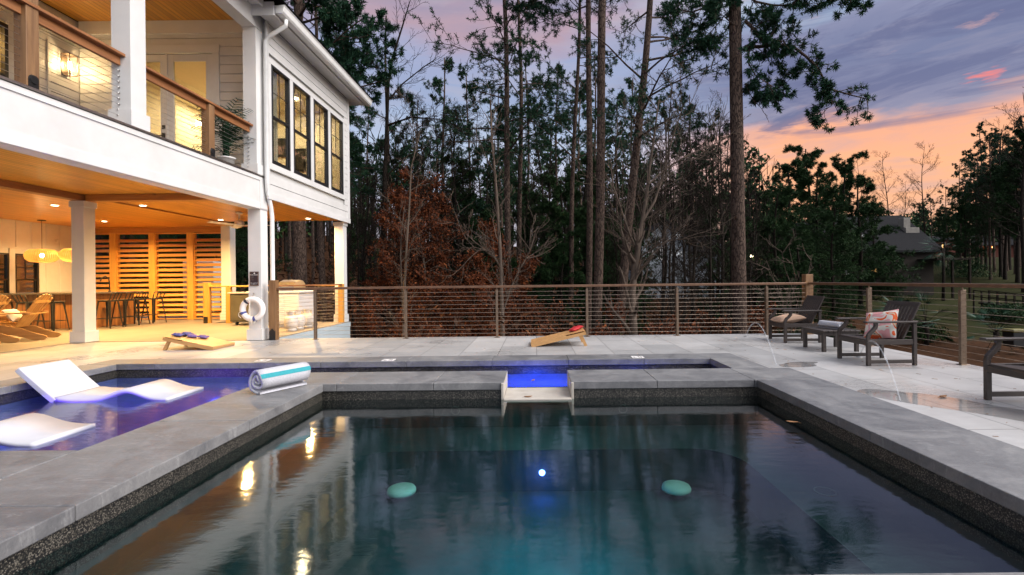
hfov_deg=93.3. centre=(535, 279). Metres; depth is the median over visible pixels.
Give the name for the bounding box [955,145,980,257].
pine tree
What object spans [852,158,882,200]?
bare tree
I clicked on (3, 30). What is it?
door
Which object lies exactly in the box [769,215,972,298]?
neighbour house
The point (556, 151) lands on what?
pine tree
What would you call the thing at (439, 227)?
beech tree
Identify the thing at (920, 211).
pine tree
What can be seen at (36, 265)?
window
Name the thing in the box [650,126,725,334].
bare tree
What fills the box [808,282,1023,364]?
cable railing
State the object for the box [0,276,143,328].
dining set
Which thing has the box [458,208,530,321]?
evergreen tree
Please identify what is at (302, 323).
propane tank
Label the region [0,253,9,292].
window
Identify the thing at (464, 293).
beech tree
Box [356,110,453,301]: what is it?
bare tree
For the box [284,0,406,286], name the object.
pine tree
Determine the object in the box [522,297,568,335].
bush
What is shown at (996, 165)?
pine tree
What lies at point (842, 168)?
evergreen tree
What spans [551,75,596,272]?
pine tree
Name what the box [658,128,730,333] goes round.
bare tree
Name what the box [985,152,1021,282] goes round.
pine tree
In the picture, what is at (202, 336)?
bean bag
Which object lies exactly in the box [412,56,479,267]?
pine tree
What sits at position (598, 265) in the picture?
pine tree
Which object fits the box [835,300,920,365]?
lounge chair
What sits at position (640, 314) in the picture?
evergreen tree
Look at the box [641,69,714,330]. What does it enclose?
bare tree
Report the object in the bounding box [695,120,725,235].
pine tree
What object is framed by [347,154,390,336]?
bare tree
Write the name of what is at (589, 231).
pine tree
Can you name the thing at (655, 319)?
green undergrowth
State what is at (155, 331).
patio floor
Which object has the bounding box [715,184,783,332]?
bare tree
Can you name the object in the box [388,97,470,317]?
bare tree
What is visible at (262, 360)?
depth marker
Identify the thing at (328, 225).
distant woods
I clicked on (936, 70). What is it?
sky
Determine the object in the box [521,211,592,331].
evergreen tree
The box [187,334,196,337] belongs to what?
bean bag
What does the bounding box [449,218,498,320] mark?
evergreen tree
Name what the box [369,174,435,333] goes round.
beech tree
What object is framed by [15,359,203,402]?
lounge chair
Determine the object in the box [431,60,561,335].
bare tree
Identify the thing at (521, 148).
pine tree
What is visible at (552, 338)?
cornhole board
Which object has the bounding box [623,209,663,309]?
evergreen tree
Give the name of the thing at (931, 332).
shrub
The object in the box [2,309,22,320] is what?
pillow
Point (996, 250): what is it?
neighbour house
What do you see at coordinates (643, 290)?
bare tree
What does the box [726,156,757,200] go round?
pine tree
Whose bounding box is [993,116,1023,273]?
pine tree
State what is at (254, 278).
pool rules sign
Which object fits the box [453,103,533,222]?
pine tree
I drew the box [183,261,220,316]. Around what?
pool pump cabinet
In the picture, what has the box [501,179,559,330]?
evergreen tree
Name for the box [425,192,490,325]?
evergreen tree
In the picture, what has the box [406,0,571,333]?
pine tree
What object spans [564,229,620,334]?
evergreen tree
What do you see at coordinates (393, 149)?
pine tree
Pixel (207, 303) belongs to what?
porch railing
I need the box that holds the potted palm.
[192,98,255,164]
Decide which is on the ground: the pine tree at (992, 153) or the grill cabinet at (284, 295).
the pine tree at (992, 153)
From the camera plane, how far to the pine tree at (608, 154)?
45.73 m
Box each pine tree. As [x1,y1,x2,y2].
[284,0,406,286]
[285,0,368,321]
[287,221,291,279]
[290,0,329,33]
[311,221,314,283]
[320,5,369,312]
[350,16,424,337]
[350,105,390,296]
[377,119,418,273]
[403,101,439,250]
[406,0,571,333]
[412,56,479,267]
[438,105,466,256]
[439,63,495,216]
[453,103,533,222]
[463,0,575,307]
[481,83,527,262]
[496,50,552,212]
[501,0,648,328]
[529,0,614,333]
[536,65,585,218]
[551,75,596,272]
[566,0,744,334]
[569,50,622,188]
[579,0,605,333]
[605,88,630,271]
[608,77,658,243]
[641,90,690,294]
[653,0,875,333]
[664,89,716,228]
[667,123,696,228]
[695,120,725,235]
[701,108,730,241]
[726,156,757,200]
[771,162,794,209]
[911,202,929,230]
[919,193,941,237]
[937,184,958,271]
[946,172,988,262]
[950,163,975,269]
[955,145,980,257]
[956,121,992,267]
[956,145,988,274]
[962,175,998,269]
[966,172,1019,276]
[967,135,1002,279]
[971,128,1023,235]
[973,154,1011,269]
[975,129,1010,271]
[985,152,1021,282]
[987,127,1010,261]
[987,132,1013,270]
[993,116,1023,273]
[1009,135,1020,266]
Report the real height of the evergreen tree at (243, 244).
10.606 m
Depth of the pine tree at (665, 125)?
39.84 m
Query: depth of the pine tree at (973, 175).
66.23 m
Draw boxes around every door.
[0,21,8,77]
[146,54,165,137]
[167,54,211,141]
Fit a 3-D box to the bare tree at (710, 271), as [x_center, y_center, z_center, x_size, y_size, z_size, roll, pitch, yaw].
[7.519,-1.232,21.054,3.933,10.842,3.252,-1,0,25]
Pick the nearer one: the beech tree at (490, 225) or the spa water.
the spa water
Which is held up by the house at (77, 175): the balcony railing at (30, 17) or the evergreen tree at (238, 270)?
the balcony railing at (30, 17)
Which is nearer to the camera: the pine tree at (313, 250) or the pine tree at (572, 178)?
the pine tree at (572, 178)
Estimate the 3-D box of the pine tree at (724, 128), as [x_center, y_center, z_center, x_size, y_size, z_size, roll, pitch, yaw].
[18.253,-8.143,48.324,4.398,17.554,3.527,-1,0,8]
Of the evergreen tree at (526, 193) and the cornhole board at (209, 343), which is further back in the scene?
the evergreen tree at (526, 193)
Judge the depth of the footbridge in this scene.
31.25 m
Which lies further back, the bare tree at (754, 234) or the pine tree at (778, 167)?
the pine tree at (778, 167)
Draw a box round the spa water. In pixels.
[13,396,1023,574]
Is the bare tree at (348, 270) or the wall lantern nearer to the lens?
the wall lantern
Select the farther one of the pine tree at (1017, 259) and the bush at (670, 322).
the pine tree at (1017, 259)
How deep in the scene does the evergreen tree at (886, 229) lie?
43.33 m
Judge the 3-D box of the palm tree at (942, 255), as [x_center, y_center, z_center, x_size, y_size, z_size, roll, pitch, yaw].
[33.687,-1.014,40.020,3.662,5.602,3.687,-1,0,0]
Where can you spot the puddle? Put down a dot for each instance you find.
(809, 364)
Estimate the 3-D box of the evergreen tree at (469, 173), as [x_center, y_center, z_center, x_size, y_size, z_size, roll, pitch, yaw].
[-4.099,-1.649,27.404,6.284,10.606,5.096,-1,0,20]
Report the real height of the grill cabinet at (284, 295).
1.208 m
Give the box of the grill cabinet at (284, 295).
[279,280,313,326]
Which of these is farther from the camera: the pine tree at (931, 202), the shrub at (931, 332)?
the pine tree at (931, 202)
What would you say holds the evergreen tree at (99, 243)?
on the ground
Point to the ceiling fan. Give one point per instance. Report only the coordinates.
(238, 223)
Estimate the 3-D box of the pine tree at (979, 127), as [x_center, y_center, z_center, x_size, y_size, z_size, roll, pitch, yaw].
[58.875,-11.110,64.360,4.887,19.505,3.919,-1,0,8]
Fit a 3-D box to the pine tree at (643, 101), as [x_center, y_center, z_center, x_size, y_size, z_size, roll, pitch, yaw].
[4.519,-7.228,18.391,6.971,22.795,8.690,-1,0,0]
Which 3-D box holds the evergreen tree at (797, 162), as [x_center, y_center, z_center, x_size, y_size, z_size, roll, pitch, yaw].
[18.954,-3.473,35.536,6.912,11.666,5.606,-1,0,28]
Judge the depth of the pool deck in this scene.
7.51 m
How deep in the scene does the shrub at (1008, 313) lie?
29.69 m
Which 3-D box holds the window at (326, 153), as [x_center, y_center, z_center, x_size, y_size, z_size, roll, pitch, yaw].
[-5.439,-3.404,12.150,0.092,2.020,0.800,-1,0,0]
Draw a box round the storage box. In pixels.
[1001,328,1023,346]
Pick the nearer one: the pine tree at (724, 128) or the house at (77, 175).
the house at (77, 175)
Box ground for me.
[17,231,1023,372]
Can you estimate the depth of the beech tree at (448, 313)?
15.26 m
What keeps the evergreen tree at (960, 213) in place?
on the ground
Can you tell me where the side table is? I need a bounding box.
[801,327,860,351]
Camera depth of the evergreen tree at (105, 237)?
26.85 m
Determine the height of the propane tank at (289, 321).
0.463 m
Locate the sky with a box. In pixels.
[277,0,1023,258]
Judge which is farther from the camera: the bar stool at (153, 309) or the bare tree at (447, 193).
the bare tree at (447, 193)
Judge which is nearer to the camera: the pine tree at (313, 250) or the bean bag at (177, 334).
the bean bag at (177, 334)
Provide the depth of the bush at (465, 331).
14.71 m
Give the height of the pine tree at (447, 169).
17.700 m
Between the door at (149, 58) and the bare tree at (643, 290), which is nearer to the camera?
the door at (149, 58)
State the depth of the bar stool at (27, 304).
11.84 m
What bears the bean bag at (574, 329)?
on the cornhole board at (552, 338)
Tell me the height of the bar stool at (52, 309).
0.927 m
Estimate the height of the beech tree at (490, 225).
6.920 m
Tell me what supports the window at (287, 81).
in the house at (77, 175)
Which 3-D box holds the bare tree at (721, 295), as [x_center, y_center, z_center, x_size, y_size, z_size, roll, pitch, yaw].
[10.293,-3.482,27.977,4.730,14.045,5.042,-1,0,19]
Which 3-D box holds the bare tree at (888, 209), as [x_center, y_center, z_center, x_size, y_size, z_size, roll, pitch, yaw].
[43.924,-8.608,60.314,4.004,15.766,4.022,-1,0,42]
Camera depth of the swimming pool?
6.93 m
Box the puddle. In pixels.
[779,362,817,366]
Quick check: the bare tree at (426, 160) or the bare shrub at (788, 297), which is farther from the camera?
the bare tree at (426, 160)
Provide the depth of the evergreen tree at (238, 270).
28.89 m
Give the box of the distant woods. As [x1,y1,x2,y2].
[105,125,997,278]
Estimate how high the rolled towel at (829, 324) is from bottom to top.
0.115 m
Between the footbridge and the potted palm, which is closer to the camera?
the potted palm
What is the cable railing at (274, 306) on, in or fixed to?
on the pool deck
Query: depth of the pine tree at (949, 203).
58.10 m
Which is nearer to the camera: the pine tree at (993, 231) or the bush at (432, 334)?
the bush at (432, 334)
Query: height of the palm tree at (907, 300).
2.822 m
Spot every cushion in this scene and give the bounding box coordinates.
[770,314,805,322]
[864,309,898,338]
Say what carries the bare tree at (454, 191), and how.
on the ground
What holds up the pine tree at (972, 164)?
on the ground
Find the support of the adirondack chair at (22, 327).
on the patio floor
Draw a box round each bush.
[410,323,448,336]
[449,320,476,336]
[512,321,546,335]
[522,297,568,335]
[542,320,571,334]
[583,320,611,335]
[600,294,637,334]
[639,311,682,334]
[667,318,702,334]
[690,305,731,333]
[722,298,780,333]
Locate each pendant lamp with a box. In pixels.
[23,220,58,262]
[58,249,71,261]
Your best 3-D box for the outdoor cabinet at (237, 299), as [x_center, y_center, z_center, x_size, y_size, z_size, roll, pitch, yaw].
[-7.582,0.772,13.325,1.460,0.887,0.650,-1,0,0]
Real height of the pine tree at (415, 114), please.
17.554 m
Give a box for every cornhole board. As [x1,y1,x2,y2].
[163,334,234,349]
[531,328,586,346]
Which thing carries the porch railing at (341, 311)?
on the patio floor
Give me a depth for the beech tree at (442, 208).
19.85 m
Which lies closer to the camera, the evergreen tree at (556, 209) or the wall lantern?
the wall lantern
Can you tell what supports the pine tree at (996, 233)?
on the ground
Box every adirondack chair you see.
[0,294,61,339]
[0,295,19,343]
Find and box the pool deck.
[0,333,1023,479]
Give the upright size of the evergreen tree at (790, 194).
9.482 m
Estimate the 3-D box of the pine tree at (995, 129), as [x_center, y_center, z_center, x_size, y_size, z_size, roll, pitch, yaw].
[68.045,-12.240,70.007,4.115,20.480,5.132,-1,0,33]
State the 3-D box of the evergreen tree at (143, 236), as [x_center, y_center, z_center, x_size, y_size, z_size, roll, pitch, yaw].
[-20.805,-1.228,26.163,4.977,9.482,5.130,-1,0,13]
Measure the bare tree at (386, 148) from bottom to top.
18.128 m
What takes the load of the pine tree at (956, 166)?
on the ground
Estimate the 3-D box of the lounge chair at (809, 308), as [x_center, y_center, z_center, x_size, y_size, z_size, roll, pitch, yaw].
[4.708,0.695,8.749,0.741,0.810,0.660,-1,0,2]
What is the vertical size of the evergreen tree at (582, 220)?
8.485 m
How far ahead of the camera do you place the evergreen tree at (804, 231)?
27.86 m
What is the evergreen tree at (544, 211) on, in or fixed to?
on the ground
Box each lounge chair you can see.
[15,359,203,402]
[767,295,824,342]
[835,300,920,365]
[979,337,1023,399]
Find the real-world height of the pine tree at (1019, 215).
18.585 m
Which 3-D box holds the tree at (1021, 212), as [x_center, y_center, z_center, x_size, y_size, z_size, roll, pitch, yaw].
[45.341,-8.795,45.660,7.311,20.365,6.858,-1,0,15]
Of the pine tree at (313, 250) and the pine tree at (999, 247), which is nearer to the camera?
the pine tree at (313, 250)
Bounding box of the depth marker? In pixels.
[254,359,271,361]
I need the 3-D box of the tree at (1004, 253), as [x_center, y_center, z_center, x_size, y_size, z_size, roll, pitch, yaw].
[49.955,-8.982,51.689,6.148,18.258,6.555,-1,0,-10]
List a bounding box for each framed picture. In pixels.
[278,138,284,156]
[295,149,305,171]
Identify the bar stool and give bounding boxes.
[12,294,45,328]
[36,294,69,330]
[96,292,123,327]
[111,292,138,326]
[123,291,149,324]
[141,291,166,322]
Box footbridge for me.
[973,290,1023,321]
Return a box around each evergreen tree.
[30,235,172,307]
[95,234,181,288]
[95,234,182,307]
[122,222,247,312]
[122,234,214,306]
[161,222,269,312]
[219,222,292,291]
[329,213,378,307]
[417,153,515,326]
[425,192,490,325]
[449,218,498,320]
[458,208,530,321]
[491,257,543,335]
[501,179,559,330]
[521,190,563,314]
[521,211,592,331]
[525,173,606,328]
[527,228,592,331]
[540,155,633,329]
[555,197,629,327]
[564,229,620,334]
[578,216,648,334]
[603,221,656,326]
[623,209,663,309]
[681,185,757,325]
[745,216,785,302]
[746,156,831,305]
[750,186,827,316]
[755,223,822,332]
[763,157,871,314]
[771,143,857,281]
[796,199,870,323]
[806,150,887,304]
[823,174,925,307]
[855,208,906,294]
[931,206,963,265]
[938,190,995,274]
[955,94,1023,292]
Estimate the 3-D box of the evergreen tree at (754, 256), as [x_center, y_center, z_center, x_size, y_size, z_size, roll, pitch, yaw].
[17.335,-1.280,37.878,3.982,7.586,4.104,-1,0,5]
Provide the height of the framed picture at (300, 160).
0.650 m
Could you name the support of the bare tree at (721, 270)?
on the ground
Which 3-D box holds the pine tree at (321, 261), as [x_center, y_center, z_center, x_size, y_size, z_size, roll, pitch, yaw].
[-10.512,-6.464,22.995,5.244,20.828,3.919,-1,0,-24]
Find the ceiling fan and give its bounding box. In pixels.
[207,212,269,228]
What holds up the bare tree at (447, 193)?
on the ground
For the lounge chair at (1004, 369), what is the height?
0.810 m
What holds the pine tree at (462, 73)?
on the ground
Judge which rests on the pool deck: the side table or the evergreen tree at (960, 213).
the side table
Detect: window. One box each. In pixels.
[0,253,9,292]
[15,253,38,292]
[271,64,290,170]
[293,82,310,179]
[313,99,328,187]
[330,112,343,193]
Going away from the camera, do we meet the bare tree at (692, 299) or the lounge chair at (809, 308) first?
the lounge chair at (809, 308)
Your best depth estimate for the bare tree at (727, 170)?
38.24 m
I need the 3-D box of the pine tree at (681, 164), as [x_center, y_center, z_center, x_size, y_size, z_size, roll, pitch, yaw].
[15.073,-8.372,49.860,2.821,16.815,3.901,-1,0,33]
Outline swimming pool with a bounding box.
[0,353,768,478]
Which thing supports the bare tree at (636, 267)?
on the ground
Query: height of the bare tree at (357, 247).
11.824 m
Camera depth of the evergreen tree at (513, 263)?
21.71 m
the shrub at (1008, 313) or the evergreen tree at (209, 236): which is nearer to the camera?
the evergreen tree at (209, 236)
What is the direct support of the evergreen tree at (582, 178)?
on the ground
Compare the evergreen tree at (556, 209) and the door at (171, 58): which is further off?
the evergreen tree at (556, 209)
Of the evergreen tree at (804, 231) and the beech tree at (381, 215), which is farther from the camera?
the evergreen tree at (804, 231)
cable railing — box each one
[269,274,813,339]
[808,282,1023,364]
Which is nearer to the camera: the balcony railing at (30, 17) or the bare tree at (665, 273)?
the balcony railing at (30, 17)
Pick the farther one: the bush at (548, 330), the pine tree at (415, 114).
the pine tree at (415, 114)
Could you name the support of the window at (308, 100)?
in the house at (77, 175)
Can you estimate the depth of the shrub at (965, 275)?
51.48 m
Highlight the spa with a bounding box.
[0,368,1023,574]
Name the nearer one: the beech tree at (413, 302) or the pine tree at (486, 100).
the beech tree at (413, 302)
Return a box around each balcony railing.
[0,0,124,115]
[146,66,252,166]
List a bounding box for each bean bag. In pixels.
[171,332,184,336]
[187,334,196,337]
[197,335,209,338]
[568,327,579,331]
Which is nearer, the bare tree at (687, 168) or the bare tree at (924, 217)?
the bare tree at (687, 168)
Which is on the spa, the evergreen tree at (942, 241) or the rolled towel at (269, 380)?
the rolled towel at (269, 380)
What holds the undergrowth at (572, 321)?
on the ground
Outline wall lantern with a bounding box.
[61,53,77,76]
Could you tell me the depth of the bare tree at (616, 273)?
21.98 m
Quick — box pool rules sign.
[250,271,258,285]
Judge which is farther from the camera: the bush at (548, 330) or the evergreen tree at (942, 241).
the evergreen tree at (942, 241)
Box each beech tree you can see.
[350,188,449,337]
[350,263,396,337]
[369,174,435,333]
[379,166,471,336]
[389,282,434,336]
[395,200,474,328]
[430,282,479,336]
[442,248,511,336]
[457,216,545,336]
[465,270,516,336]
[491,257,541,335]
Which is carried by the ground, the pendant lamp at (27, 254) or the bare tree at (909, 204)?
the bare tree at (909, 204)
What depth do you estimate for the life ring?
9.48 m
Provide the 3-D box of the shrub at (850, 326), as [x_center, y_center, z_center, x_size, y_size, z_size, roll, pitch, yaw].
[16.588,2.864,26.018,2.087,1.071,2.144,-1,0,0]
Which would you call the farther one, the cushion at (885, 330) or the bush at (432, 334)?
the bush at (432, 334)
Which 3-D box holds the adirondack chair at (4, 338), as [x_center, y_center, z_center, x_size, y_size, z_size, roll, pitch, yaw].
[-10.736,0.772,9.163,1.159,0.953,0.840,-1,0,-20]
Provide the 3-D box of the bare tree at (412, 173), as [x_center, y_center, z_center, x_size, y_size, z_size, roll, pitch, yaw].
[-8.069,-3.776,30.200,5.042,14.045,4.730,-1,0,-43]
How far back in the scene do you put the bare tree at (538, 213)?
23.98 m
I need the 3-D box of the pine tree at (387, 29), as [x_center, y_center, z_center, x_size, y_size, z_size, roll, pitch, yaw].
[-7.519,-4.598,23.878,3.805,17.101,3.186,-1,0,-24]
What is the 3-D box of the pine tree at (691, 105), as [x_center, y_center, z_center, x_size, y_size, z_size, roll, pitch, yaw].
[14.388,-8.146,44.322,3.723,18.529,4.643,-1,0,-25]
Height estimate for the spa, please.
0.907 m
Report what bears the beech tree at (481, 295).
on the ground
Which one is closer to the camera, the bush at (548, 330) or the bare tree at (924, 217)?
the bush at (548, 330)
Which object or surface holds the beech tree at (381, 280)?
on the ground
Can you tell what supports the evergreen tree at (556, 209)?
on the ground
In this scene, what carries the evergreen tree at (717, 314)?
on the ground
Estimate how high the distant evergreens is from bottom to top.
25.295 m
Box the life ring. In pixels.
[238,293,265,324]
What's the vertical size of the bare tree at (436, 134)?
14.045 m
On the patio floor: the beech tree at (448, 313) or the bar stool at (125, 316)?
the bar stool at (125, 316)
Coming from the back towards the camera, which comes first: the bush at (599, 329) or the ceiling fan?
the bush at (599, 329)
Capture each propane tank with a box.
[284,311,298,330]
[296,310,305,328]
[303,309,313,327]
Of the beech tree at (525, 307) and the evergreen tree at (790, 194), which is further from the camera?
the evergreen tree at (790, 194)
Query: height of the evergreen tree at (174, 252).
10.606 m
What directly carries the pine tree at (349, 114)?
on the ground
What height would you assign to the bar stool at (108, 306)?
0.927 m
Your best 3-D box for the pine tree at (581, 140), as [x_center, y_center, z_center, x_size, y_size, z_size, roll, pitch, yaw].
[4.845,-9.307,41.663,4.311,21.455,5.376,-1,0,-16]
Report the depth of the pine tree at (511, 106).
39.94 m
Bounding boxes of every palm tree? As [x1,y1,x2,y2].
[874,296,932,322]
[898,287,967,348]
[917,237,969,300]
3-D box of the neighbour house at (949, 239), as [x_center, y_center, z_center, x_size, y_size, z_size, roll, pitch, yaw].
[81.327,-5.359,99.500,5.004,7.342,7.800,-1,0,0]
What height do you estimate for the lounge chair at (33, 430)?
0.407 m
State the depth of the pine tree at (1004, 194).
47.28 m
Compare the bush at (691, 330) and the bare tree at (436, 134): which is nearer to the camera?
the bush at (691, 330)
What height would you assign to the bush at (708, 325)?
3.388 m
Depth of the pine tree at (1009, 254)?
61.82 m
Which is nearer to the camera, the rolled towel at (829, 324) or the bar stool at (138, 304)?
the rolled towel at (829, 324)
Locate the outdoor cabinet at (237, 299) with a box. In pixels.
[227,292,268,324]
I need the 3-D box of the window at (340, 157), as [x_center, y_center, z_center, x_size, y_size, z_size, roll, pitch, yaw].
[-5.439,-3.404,13.120,0.092,2.020,0.800,-1,0,0]
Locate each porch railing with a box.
[203,283,334,322]
[268,284,344,332]
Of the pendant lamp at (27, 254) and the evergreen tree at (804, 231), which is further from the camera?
the evergreen tree at (804, 231)
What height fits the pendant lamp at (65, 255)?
1.160 m
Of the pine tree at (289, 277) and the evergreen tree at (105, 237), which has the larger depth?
the pine tree at (289, 277)
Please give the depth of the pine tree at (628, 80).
37.98 m
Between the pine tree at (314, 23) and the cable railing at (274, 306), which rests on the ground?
the pine tree at (314, 23)
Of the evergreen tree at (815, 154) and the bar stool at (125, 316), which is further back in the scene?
the evergreen tree at (815, 154)
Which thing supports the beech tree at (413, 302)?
on the ground
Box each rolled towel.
[248,362,310,394]
[817,320,843,328]
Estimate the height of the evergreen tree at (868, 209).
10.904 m
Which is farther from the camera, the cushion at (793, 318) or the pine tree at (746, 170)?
the pine tree at (746, 170)
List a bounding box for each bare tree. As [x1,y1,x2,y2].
[325,169,378,337]
[326,145,398,337]
[339,150,378,317]
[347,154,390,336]
[351,0,481,337]
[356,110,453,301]
[359,105,435,293]
[376,87,439,336]
[378,123,451,315]
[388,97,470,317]
[402,83,478,302]
[410,125,485,306]
[412,95,493,332]
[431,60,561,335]
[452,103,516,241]
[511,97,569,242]
[515,168,557,334]
[566,48,768,334]
[584,95,658,250]
[586,162,648,332]
[607,100,705,334]
[608,127,692,334]
[640,143,711,334]
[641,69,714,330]
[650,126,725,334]
[652,107,730,321]
[656,181,723,333]
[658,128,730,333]
[663,123,756,333]
[674,106,757,333]
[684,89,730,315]
[693,154,764,330]
[704,116,763,296]
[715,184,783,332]
[728,187,778,325]
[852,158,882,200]
[872,151,906,215]
[894,177,918,217]
[905,141,945,232]
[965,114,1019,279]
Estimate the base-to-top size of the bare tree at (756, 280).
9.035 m
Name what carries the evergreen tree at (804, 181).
on the ground
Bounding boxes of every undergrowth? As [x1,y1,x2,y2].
[246,227,800,337]
[391,303,796,334]
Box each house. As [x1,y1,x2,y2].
[0,0,372,342]
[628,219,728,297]
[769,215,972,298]
[929,236,954,256]
[953,236,1020,257]
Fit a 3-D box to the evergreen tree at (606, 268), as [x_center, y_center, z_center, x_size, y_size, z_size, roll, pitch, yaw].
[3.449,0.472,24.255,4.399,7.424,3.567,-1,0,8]
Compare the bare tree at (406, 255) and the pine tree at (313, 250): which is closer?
the bare tree at (406, 255)
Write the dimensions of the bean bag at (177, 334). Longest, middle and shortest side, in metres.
0.155 x 0.155 x 0.067 m
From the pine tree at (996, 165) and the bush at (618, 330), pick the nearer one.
the bush at (618, 330)
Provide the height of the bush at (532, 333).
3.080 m
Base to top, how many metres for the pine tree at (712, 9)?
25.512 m
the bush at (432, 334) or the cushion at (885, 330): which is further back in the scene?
the bush at (432, 334)
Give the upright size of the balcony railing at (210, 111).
0.972 m
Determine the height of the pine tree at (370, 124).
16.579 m
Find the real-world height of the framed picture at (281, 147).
0.530 m
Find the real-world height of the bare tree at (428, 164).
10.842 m
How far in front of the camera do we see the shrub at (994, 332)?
21.95 m
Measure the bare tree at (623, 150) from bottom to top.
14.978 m
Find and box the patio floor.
[0,316,349,352]
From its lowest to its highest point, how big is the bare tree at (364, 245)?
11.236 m
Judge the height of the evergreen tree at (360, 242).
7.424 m
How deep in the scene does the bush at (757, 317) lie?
16.81 m
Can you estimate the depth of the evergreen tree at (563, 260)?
21.88 m
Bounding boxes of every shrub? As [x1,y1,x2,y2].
[740,231,820,332]
[826,324,864,340]
[899,318,952,341]
[938,257,1001,279]
[957,303,1023,352]
[975,300,1023,320]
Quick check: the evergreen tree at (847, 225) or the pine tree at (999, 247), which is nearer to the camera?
the evergreen tree at (847, 225)
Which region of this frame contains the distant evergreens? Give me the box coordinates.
[214,127,998,251]

